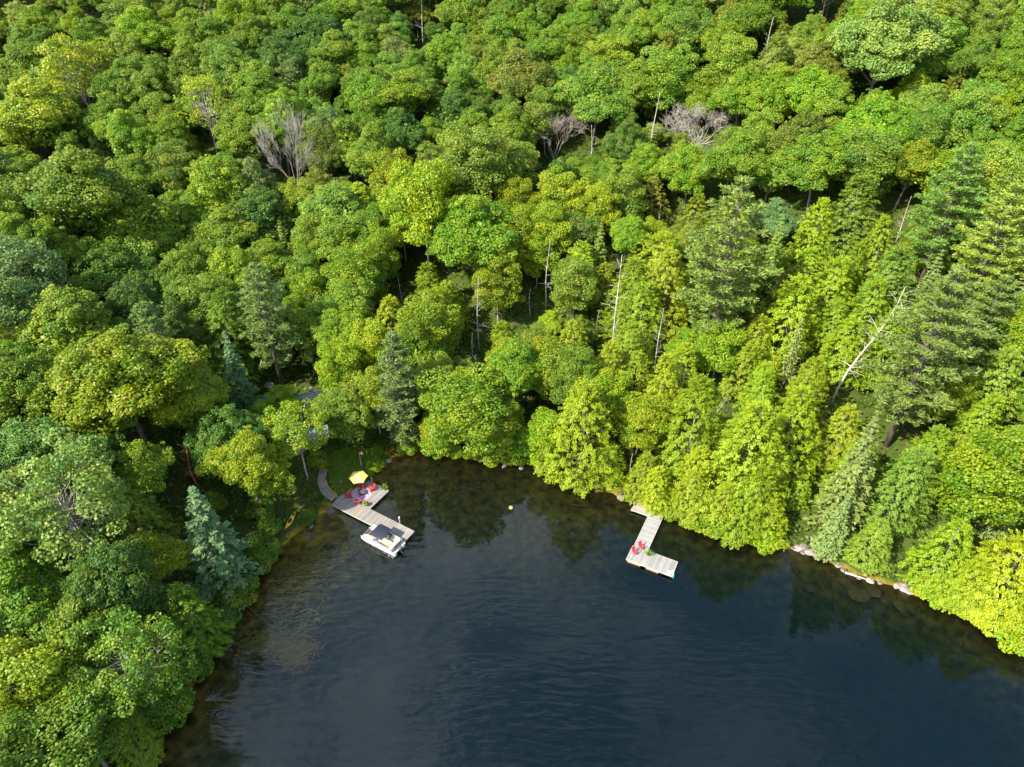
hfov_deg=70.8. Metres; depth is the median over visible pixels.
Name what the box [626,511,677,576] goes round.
dock
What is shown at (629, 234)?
broadleaf tree
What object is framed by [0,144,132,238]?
broadleaf tree
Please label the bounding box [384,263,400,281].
birch tree
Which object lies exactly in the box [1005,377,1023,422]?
broadleaf tree
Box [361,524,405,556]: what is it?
pontoon boat
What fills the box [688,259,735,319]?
cedar tree
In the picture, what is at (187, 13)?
broadleaf tree
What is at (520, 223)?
birch tree
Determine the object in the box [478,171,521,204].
birch tree
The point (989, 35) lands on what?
broadleaf tree
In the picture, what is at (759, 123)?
birch tree
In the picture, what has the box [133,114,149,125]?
birch tree
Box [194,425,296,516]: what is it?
broadleaf tree
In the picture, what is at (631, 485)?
cedar tree
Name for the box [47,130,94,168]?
broadleaf tree
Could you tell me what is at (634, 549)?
folding chair
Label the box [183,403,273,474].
broadleaf tree
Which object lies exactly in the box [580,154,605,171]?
birch tree
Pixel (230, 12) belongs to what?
broadleaf tree
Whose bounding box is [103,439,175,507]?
broadleaf tree
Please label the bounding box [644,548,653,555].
potted plant
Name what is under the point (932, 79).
birch tree
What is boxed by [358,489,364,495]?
fire table
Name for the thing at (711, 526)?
shrub
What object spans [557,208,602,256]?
open crowned tree
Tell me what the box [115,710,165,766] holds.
hemlock tree
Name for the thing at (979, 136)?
broadleaf tree
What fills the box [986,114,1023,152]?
broadleaf tree
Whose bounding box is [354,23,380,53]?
broadleaf tree
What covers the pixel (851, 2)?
broadleaf tree
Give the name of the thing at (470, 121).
broadleaf tree
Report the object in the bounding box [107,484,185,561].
broadleaf tree
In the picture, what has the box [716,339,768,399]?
cedar tree
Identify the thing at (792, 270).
cedar tree
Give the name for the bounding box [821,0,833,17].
broadleaf tree
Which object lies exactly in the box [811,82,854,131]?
birch tree
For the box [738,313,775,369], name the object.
cedar tree
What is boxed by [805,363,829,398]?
cedar tree
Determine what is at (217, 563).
spruce tree
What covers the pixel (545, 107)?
birch tree
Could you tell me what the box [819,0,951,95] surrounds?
broadleaf tree
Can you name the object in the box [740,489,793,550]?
cedar tree
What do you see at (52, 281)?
birch tree
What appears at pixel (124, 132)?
broadleaf tree
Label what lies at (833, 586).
sunken log
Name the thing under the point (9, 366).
birch tree
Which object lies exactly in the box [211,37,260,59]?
broadleaf tree
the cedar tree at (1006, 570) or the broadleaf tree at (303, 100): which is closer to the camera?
the cedar tree at (1006, 570)
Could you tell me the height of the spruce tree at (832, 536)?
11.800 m
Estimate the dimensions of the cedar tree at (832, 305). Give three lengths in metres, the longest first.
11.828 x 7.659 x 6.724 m
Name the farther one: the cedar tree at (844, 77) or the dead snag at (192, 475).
the cedar tree at (844, 77)
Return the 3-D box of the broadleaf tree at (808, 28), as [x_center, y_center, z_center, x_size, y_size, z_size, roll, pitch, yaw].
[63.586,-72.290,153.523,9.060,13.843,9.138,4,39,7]
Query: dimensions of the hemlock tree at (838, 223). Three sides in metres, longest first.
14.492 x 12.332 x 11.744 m
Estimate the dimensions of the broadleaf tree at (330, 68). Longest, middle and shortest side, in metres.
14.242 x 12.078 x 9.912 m
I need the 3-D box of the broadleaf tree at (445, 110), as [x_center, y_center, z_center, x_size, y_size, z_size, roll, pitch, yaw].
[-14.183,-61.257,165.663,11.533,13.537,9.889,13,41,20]
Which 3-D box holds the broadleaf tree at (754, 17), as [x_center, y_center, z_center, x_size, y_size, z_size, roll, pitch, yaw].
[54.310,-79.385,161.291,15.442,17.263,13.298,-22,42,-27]
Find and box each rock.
[203,682,229,704]
[264,381,273,387]
[617,493,624,501]
[791,545,803,551]
[800,543,807,550]
[804,549,813,555]
[866,577,874,583]
[893,583,899,588]
[899,583,911,594]
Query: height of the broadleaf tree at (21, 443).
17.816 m
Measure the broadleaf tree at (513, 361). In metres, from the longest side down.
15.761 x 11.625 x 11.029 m
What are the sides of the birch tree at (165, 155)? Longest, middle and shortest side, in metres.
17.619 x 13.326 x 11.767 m
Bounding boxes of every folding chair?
[631,545,637,553]
[638,540,643,549]
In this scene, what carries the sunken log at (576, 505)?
on the ground at (542, 626)
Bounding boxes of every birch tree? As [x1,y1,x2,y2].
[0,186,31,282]
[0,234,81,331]
[0,356,14,422]
[0,413,19,470]
[0,629,92,738]
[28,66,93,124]
[37,272,62,285]
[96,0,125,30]
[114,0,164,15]
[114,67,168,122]
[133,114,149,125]
[143,139,202,195]
[147,90,190,124]
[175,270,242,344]
[186,118,197,133]
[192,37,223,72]
[201,151,245,181]
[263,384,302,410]
[273,252,328,304]
[278,177,314,219]
[278,293,309,362]
[287,270,331,318]
[288,306,327,374]
[305,295,338,315]
[313,336,368,392]
[316,242,389,303]
[322,274,375,321]
[342,49,361,71]
[343,317,386,370]
[344,204,392,247]
[344,365,397,433]
[361,222,404,293]
[365,147,413,197]
[367,178,419,261]
[371,286,387,305]
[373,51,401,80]
[376,157,455,282]
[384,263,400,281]
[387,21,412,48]
[395,290,464,356]
[413,286,449,319]
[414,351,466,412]
[414,362,518,456]
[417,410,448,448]
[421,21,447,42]
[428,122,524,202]
[447,355,476,378]
[470,248,525,328]
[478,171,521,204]
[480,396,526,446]
[483,410,526,453]
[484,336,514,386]
[491,211,531,279]
[494,173,537,215]
[505,139,541,186]
[508,202,537,240]
[516,228,560,289]
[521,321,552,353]
[523,202,572,269]
[524,85,562,155]
[527,406,572,458]
[529,164,590,223]
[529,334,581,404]
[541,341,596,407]
[549,256,601,317]
[562,360,634,436]
[565,157,586,172]
[569,180,622,247]
[579,33,634,75]
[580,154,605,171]
[599,164,648,225]
[600,138,626,157]
[608,95,638,130]
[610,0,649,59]
[611,391,673,457]
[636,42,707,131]
[642,122,668,143]
[643,216,667,253]
[656,6,711,71]
[692,316,750,378]
[704,32,763,86]
[712,124,744,186]
[738,108,783,154]
[752,230,760,245]
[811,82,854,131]
[832,126,905,213]
[866,228,885,243]
[901,64,938,87]
[908,102,955,154]
[916,358,982,433]
[928,425,1023,539]
[932,78,1009,149]
[958,139,1023,247]
[962,0,982,12]
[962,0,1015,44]
[992,293,1023,379]
[1011,60,1023,81]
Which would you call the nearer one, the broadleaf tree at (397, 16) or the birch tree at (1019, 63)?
the birch tree at (1019, 63)
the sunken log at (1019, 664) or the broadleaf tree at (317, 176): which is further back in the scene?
the broadleaf tree at (317, 176)
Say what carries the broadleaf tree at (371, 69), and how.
on the ground at (542, 626)
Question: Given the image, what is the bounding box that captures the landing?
[631,503,649,518]
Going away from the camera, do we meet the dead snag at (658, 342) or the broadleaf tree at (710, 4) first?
the dead snag at (658, 342)
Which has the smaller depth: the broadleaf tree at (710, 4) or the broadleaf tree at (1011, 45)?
the broadleaf tree at (1011, 45)
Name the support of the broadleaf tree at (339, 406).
on the ground at (542, 626)
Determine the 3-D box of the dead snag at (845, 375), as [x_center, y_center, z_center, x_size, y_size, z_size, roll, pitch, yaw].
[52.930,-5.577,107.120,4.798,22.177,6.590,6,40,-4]
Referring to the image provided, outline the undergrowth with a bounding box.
[3,1,1023,766]
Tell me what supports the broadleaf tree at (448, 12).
on the ground at (542, 626)
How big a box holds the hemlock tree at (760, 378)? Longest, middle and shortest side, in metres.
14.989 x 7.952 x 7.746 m
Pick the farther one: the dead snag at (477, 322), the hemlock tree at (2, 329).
the dead snag at (477, 322)
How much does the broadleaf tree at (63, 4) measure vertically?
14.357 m
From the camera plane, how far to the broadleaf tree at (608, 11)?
184.26 m
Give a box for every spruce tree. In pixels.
[184,485,265,611]
[221,330,262,412]
[277,220,289,289]
[532,80,550,143]
[586,220,609,295]
[671,230,706,314]
[757,214,784,294]
[774,315,804,386]
[803,409,880,545]
[810,495,850,565]
[907,250,943,333]
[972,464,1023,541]
[987,276,1023,344]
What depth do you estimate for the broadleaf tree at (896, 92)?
135.75 m
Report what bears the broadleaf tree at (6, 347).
on the ground at (542, 626)
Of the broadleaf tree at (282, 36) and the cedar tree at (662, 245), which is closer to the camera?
the cedar tree at (662, 245)
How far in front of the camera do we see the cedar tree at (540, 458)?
111.93 m
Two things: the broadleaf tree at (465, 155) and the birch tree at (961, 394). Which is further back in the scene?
the broadleaf tree at (465, 155)
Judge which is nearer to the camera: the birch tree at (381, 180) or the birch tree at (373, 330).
the birch tree at (373, 330)
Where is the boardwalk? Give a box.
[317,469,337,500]
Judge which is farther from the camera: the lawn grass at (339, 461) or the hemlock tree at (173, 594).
the lawn grass at (339, 461)
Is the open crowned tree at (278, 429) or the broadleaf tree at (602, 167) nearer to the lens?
the open crowned tree at (278, 429)
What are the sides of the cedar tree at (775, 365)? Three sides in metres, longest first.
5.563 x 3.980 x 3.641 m
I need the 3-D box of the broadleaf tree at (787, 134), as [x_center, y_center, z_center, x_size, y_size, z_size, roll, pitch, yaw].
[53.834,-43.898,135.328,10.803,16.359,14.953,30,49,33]
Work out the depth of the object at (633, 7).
178.79 m
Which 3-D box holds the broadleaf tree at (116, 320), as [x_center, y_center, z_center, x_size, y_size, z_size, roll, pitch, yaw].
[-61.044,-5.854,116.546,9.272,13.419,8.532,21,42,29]
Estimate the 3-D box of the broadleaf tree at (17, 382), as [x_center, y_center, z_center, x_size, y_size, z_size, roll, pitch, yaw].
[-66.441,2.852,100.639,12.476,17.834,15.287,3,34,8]
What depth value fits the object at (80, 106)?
170.99 m
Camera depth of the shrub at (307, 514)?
105.05 m
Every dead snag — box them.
[179,447,198,486]
[417,0,423,46]
[473,276,486,353]
[539,245,552,308]
[603,258,627,360]
[647,93,659,142]
[651,309,665,373]
[830,287,915,403]
[896,198,910,241]
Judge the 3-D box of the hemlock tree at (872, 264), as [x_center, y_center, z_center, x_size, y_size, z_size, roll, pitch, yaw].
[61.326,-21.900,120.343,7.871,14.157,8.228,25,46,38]
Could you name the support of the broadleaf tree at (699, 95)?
on the ground at (542, 626)
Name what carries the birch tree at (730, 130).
on the ground at (542, 626)
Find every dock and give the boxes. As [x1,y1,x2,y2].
[331,481,413,547]
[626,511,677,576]
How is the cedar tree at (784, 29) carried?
on the ground at (542, 626)
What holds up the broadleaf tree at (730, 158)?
on the ground at (542, 626)
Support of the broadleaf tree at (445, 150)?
on the ground at (542, 626)
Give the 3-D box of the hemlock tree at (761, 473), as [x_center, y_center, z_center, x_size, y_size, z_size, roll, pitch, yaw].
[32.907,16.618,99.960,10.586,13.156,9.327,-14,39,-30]
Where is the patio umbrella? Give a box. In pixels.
[349,471,367,487]
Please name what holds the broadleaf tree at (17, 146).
on the ground at (542, 626)
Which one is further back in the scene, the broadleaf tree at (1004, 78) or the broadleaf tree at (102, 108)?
the broadleaf tree at (102, 108)
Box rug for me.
[352,488,370,499]
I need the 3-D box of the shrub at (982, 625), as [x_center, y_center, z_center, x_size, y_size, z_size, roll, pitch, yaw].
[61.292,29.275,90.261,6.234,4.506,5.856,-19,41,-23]
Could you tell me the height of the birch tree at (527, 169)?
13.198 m
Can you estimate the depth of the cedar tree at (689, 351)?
113.28 m
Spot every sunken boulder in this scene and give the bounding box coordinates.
[803,583,818,593]
[838,576,851,586]
[847,588,871,602]
[867,587,881,598]
[879,596,890,604]
[886,622,901,632]
[892,598,906,615]
[922,600,932,608]
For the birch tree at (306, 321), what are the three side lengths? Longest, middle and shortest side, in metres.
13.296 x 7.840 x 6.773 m
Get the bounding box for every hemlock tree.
[0,324,14,340]
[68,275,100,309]
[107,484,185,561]
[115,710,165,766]
[163,581,235,674]
[179,362,230,430]
[201,287,271,397]
[537,378,628,498]
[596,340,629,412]
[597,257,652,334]
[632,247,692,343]
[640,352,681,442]
[642,373,729,487]
[668,445,722,519]
[691,399,791,530]
[698,481,742,539]
[703,195,737,254]
[708,225,762,299]
[717,463,781,549]
[735,368,779,453]
[753,384,822,489]
[765,355,831,443]
[811,173,884,258]
[840,517,893,577]
[846,243,917,332]
[847,304,912,393]
[853,214,893,292]
[859,445,939,543]
[883,423,953,508]
[884,284,951,359]
[935,392,1005,472]
[945,345,1023,443]
[970,412,1023,523]
[1005,550,1023,583]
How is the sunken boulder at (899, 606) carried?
on the ground at (542, 626)
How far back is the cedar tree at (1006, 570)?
88.27 m
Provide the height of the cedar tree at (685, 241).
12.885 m
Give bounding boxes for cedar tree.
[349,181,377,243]
[370,294,405,363]
[409,261,448,300]
[436,167,460,212]
[439,279,474,340]
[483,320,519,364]
[533,432,569,476]
[546,239,603,310]
[558,319,598,373]
[588,261,618,311]
[590,445,629,486]
[597,281,667,363]
[598,319,642,391]
[607,230,683,313]
[620,451,660,505]
[621,349,659,401]
[631,176,673,226]
[633,465,676,517]
[640,29,677,118]
[648,228,671,288]
[655,341,706,416]
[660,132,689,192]
[662,469,710,527]
[666,193,709,255]
[670,219,714,287]
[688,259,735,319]
[700,415,726,453]
[702,191,753,271]
[711,405,756,477]
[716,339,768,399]
[720,270,757,329]
[733,359,779,423]
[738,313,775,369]
[740,30,793,125]
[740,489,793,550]
[741,310,757,336]
[742,272,823,364]
[743,464,787,523]
[744,293,759,319]
[761,265,799,320]
[763,356,780,385]
[767,22,790,69]
[782,197,835,266]
[784,247,822,305]
[784,473,811,511]
[789,255,856,331]
[804,297,847,362]
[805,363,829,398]
[805,402,864,469]
[807,314,872,389]
[815,440,880,505]
[824,69,853,116]
[825,277,891,358]
[827,241,868,304]
[830,2,850,53]
[880,316,977,411]
[896,517,975,607]
[898,180,976,272]
[926,554,1003,620]
[929,74,964,136]
[943,427,987,496]
[943,528,1023,638]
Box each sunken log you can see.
[182,742,223,761]
[247,606,289,636]
[249,671,272,699]
[570,503,593,507]
[788,559,798,576]
[831,573,837,631]
[944,616,959,642]
[962,627,970,645]
[1008,658,1023,686]
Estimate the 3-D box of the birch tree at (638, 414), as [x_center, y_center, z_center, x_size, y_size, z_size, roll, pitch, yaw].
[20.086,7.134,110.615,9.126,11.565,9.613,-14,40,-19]
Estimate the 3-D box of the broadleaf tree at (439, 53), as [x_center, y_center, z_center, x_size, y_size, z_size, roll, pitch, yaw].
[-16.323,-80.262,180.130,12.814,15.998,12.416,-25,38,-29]
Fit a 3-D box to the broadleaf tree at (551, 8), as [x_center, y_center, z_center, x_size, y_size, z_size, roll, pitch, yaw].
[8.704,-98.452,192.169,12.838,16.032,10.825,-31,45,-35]
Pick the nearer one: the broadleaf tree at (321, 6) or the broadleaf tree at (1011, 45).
the broadleaf tree at (1011, 45)
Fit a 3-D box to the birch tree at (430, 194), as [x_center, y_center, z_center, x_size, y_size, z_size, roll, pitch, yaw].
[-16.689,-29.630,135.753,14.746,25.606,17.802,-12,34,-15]
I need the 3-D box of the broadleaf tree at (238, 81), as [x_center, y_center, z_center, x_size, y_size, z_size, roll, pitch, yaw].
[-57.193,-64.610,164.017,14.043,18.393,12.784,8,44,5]
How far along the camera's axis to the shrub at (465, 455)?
115.64 m
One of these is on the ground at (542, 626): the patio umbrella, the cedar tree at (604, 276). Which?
the cedar tree at (604, 276)
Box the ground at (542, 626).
[0,0,1023,766]
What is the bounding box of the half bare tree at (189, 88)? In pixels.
[173,73,237,153]
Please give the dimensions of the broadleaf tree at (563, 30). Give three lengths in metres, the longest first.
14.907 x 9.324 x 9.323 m
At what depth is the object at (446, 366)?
113.74 m
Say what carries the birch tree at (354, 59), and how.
on the ground at (542, 626)
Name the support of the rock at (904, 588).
on the ground at (542, 626)
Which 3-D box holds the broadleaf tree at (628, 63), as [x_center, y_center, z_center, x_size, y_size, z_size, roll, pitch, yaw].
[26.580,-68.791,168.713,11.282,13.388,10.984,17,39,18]
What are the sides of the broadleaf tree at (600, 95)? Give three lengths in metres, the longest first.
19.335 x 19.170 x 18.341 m
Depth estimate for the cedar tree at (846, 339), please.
112.17 m
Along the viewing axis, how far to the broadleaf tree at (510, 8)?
183.44 m
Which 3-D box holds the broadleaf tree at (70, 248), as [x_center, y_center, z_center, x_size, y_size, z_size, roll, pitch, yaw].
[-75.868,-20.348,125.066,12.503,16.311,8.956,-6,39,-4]
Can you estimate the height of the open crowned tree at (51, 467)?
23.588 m
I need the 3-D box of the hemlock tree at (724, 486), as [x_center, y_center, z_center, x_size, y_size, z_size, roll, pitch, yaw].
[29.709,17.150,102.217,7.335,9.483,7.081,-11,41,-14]
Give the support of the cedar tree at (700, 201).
on the ground at (542, 626)
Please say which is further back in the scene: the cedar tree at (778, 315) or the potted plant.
the cedar tree at (778, 315)
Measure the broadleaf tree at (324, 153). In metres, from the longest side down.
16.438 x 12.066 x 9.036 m
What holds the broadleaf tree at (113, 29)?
on the ground at (542, 626)
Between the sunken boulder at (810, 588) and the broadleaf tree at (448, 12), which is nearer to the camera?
the sunken boulder at (810, 588)
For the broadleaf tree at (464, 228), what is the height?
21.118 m
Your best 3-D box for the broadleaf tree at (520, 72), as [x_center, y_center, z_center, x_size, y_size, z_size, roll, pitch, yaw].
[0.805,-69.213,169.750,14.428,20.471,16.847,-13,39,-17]
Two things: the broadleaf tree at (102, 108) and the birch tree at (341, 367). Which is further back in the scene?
the broadleaf tree at (102, 108)
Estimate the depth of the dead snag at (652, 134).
154.99 m
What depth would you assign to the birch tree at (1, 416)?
89.86 m
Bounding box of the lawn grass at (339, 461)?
[322,447,390,499]
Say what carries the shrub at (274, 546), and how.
on the ground at (542, 626)
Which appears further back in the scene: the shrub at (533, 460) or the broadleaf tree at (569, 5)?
the broadleaf tree at (569, 5)
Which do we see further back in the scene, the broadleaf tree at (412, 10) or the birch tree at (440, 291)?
the broadleaf tree at (412, 10)
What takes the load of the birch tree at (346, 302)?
on the ground at (542, 626)
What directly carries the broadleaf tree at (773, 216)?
on the ground at (542, 626)
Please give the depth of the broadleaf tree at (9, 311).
108.60 m
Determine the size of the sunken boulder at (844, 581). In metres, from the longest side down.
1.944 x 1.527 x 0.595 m
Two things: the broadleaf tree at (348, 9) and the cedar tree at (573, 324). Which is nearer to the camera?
the cedar tree at (573, 324)
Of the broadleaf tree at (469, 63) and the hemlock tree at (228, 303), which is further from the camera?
the broadleaf tree at (469, 63)
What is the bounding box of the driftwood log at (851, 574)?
[845,571,865,579]
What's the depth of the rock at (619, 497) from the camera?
109.33 m
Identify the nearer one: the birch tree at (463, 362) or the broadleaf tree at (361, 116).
the birch tree at (463, 362)
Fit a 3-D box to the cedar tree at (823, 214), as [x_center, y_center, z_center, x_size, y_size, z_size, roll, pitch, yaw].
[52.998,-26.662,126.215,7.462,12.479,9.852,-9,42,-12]
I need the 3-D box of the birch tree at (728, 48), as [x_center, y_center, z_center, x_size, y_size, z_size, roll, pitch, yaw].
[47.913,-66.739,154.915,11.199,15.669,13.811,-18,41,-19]
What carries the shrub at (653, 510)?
on the ground at (542, 626)
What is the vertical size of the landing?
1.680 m
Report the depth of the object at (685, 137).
146.54 m
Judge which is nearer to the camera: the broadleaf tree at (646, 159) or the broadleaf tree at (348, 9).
the broadleaf tree at (646, 159)
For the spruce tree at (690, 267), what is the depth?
126.85 m
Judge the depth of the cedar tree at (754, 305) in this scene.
124.93 m
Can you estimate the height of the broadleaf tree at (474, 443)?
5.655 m
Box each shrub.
[134,673,195,734]
[176,638,217,683]
[206,604,242,636]
[214,574,259,610]
[241,530,275,554]
[244,494,275,521]
[244,546,277,576]
[256,516,282,537]
[259,537,282,554]
[297,509,315,525]
[306,449,328,469]
[365,456,384,471]
[365,469,374,476]
[367,443,383,456]
[396,436,417,455]
[416,431,459,458]
[446,444,462,458]
[463,444,479,459]
[477,442,507,467]
[499,446,528,466]
[527,449,554,474]
[644,488,666,515]
[661,497,685,521]
[682,499,711,531]
[705,505,747,540]
[749,526,782,555]
[910,574,940,599]
[925,569,966,611]
[952,588,992,624]
[970,596,1023,637]
[993,607,1023,656]
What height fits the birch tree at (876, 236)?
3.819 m
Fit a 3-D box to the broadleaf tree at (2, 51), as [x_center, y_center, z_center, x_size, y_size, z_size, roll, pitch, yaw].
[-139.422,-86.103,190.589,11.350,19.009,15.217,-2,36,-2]
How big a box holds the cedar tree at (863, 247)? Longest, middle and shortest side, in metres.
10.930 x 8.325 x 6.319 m
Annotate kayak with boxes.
[285,511,295,528]
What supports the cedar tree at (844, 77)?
on the ground at (542, 626)
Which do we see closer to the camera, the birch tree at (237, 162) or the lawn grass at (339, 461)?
the lawn grass at (339, 461)
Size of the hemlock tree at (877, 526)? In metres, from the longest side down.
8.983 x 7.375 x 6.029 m
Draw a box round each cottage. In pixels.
[296,386,321,420]
[303,423,328,446]
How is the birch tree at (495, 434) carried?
on the ground at (542, 626)
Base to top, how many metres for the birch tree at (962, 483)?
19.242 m
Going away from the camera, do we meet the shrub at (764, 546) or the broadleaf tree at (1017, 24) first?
the shrub at (764, 546)
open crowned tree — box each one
[0,427,131,571]
[32,32,117,143]
[66,604,197,720]
[262,398,328,479]
[412,141,445,167]
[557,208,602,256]
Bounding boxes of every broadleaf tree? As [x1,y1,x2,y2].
[0,9,9,43]
[0,39,45,87]
[0,40,6,58]
[0,75,80,165]
[0,90,6,100]
[0,101,36,152]
[0,144,40,170]
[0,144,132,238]
[0,149,12,176]
[0,211,58,287]
[0,335,57,365]
[0,346,68,426]
[0,415,130,509]
[0,540,65,643]
[0,613,33,691]
[0,683,124,766]
[1,0,29,35]
[2,159,30,179]
[6,20,33,46]
[6,283,119,356]
[12,1,63,36]
[20,22,76,61]
[26,323,210,444]
[27,589,135,693]
[30,118,76,150]
[36,226,105,306]
[37,0,67,13]
[46,118,100,153]
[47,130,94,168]
[47,682,134,766]
[56,1,96,36]
[57,0,103,14]
[58,240,169,300]
[58,534,174,648]
[61,340,99,417]
[65,0,115,18]
[69,90,152,141]
[70,14,110,54]
[75,49,95,75]
[81,202,132,245]
[85,152,110,168]
[86,51,174,112]
[86,133,117,169]
[87,178,189,272]
[91,108,163,163]
[92,29,163,73]
[103,274,164,324]
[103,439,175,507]
[104,150,171,202]
[109,316,156,343]
[110,27,150,54]
[114,5,178,64]
[114,528,196,592]
[128,301,181,353]
[139,51,177,102]
[144,367,234,437]
[146,7,179,69]
[147,107,203,162]
[147,242,210,321]
[152,268,201,316]
[154,189,184,204]
[159,0,194,16]
[160,300,205,354]
[162,47,213,96]
[169,18,208,63]
[170,2,205,39]
[170,189,210,237]
[178,204,259,259]
[182,154,258,217]
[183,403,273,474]
[184,71,222,142]
[188,0,216,6]
[188,0,216,21]
[191,245,251,325]
[193,12,231,45]
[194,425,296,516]
[196,40,262,95]
[203,489,228,512]
[211,0,262,27]
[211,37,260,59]
[211,104,269,169]
[222,69,284,156]
[223,9,266,57]
[225,233,293,287]
[228,184,297,246]
[230,56,287,111]
[235,268,287,342]
[239,156,277,196]
[248,82,315,176]
[248,398,287,431]
[254,0,289,18]
[256,29,313,79]
[257,15,285,35]
[260,26,290,45]
[263,0,311,37]
[268,82,308,144]
[274,53,311,107]
[277,12,357,51]
[287,215,335,265]
[289,179,381,241]
[291,0,319,13]
[291,63,335,106]
[291,92,309,134]
[292,124,347,177]
[297,95,352,131]
[299,103,343,177]
[302,167,336,194]
[303,28,355,96]
[303,56,341,102]
[306,1,345,31]
[308,307,371,354]
[308,381,373,440]
[309,214,370,261]
[311,0,364,22]
[326,117,366,186]
[333,19,370,45]
[334,68,356,128]
[335,177,358,196]
[336,62,356,94]
[340,119,398,182]
[343,66,400,113]
[346,43,391,69]
[351,99,388,139]
[352,7,393,38]
[352,64,386,79]
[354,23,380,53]
[358,0,393,20]
[370,67,443,115]
[373,316,447,402]
[376,23,407,52]
[377,0,411,12]
[381,32,411,62]
[382,107,426,157]
[388,10,414,41]
[391,44,444,80]
[396,0,434,42]
[416,70,445,110]
[416,113,447,159]
[421,29,467,83]
[423,0,442,24]
[423,86,469,126]
[425,194,519,303]
[434,0,486,26]
[437,136,454,167]
[439,423,470,443]
[442,22,471,45]
[442,108,492,146]
[443,64,479,98]
[446,48,488,84]
[456,97,493,120]
[459,34,487,60]
[460,84,493,111]
[464,8,499,44]
[470,437,496,452]
[472,0,491,22]
[472,68,501,100]
[476,37,509,73]
[480,9,515,52]
[480,333,550,413]
[482,139,514,196]
[485,0,536,21]
[485,43,554,104]
[488,89,526,118]
[489,101,537,151]
[505,34,526,52]
[507,427,539,457]
[508,4,543,43]
[521,25,568,65]
[521,107,541,138]
[525,48,549,97]
[529,61,562,96]
[532,0,564,21]
[535,11,551,32]
[535,308,564,335]
[538,156,585,220]
[548,95,581,141]
[550,20,570,56]
[551,44,581,78]
[551,60,638,147]
[552,13,572,31]
[557,0,599,32]
[558,0,596,15]
[558,63,580,122]
[559,20,609,64]
[567,314,598,343]
[581,157,641,193]
[584,15,605,34]
[594,0,602,10]
[597,0,630,29]
[599,116,647,163]
[602,13,630,33]
[607,53,669,121]
[608,15,655,61]
[609,213,652,270]
[614,59,629,71]
[622,141,671,198]
[623,6,653,56]
[637,0,679,45]
[639,0,676,46]
[642,138,666,156]
[654,139,714,215]
[663,325,714,376]
[666,233,684,254]
[672,0,719,27]
[679,68,727,135]
[680,20,718,68]
[698,15,753,77]
[698,124,771,215]
[702,0,727,8]
[708,60,765,134]
[715,0,747,33]
[719,0,787,39]
[737,61,797,116]
[756,32,807,74]
[756,152,789,210]
[758,197,801,244]
[767,106,834,190]
[767,128,859,218]
[772,0,814,21]
[775,255,792,277]
[782,60,851,116]
[788,34,846,78]
[789,9,830,45]
[804,25,843,63]
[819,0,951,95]
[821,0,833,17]
[825,0,829,17]
[827,90,917,185]
[829,0,865,67]
[835,86,886,119]
[843,0,863,9]
[848,0,950,24]
[873,138,948,210]
[889,68,932,105]
[896,79,949,115]
[904,11,971,76]
[920,140,1008,229]
[933,0,978,31]
[942,29,999,87]
[958,30,996,54]
[959,54,1023,115]
[962,124,1009,159]
[965,95,1018,148]
[975,220,1023,295]
[982,0,1018,32]
[986,32,1023,73]
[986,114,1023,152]
[993,143,1022,198]
[998,0,1023,44]
[1002,72,1023,118]
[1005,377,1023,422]
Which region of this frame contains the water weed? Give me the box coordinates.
[229,459,535,676]
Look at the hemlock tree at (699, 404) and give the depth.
104.50 m
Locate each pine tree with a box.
[231,262,302,384]
[374,330,420,446]
[672,175,784,338]
[856,262,996,447]
[897,141,993,289]
[948,182,1023,310]
[955,274,1022,368]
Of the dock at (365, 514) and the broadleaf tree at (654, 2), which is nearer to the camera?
the dock at (365, 514)
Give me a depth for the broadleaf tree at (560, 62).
172.10 m
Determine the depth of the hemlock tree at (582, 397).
106.37 m
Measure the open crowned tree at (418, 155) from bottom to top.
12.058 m
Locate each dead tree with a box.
[251,100,320,182]
[537,103,589,159]
[654,99,738,150]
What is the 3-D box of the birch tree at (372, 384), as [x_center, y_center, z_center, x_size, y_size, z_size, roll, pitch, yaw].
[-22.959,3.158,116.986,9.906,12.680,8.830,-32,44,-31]
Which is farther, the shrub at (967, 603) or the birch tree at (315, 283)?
the birch tree at (315, 283)
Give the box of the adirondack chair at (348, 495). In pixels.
[344,492,351,497]
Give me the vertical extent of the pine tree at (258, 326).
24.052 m
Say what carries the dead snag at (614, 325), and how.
on the ground at (542, 626)
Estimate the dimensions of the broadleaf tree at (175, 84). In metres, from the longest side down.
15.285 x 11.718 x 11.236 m
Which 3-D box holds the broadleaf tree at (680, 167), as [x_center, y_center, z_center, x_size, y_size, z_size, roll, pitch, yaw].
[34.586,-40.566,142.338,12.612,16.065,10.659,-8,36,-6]
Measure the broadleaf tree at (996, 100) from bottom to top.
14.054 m
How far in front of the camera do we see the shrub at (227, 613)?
90.72 m
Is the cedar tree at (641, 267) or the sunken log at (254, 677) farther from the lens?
the cedar tree at (641, 267)
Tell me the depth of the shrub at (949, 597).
92.53 m
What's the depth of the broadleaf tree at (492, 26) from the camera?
176.49 m
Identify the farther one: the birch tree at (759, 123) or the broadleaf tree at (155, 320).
the birch tree at (759, 123)
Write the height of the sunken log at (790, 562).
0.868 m
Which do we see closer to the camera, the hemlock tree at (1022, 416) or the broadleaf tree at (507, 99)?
the hemlock tree at (1022, 416)
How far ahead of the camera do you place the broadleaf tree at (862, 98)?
133.83 m

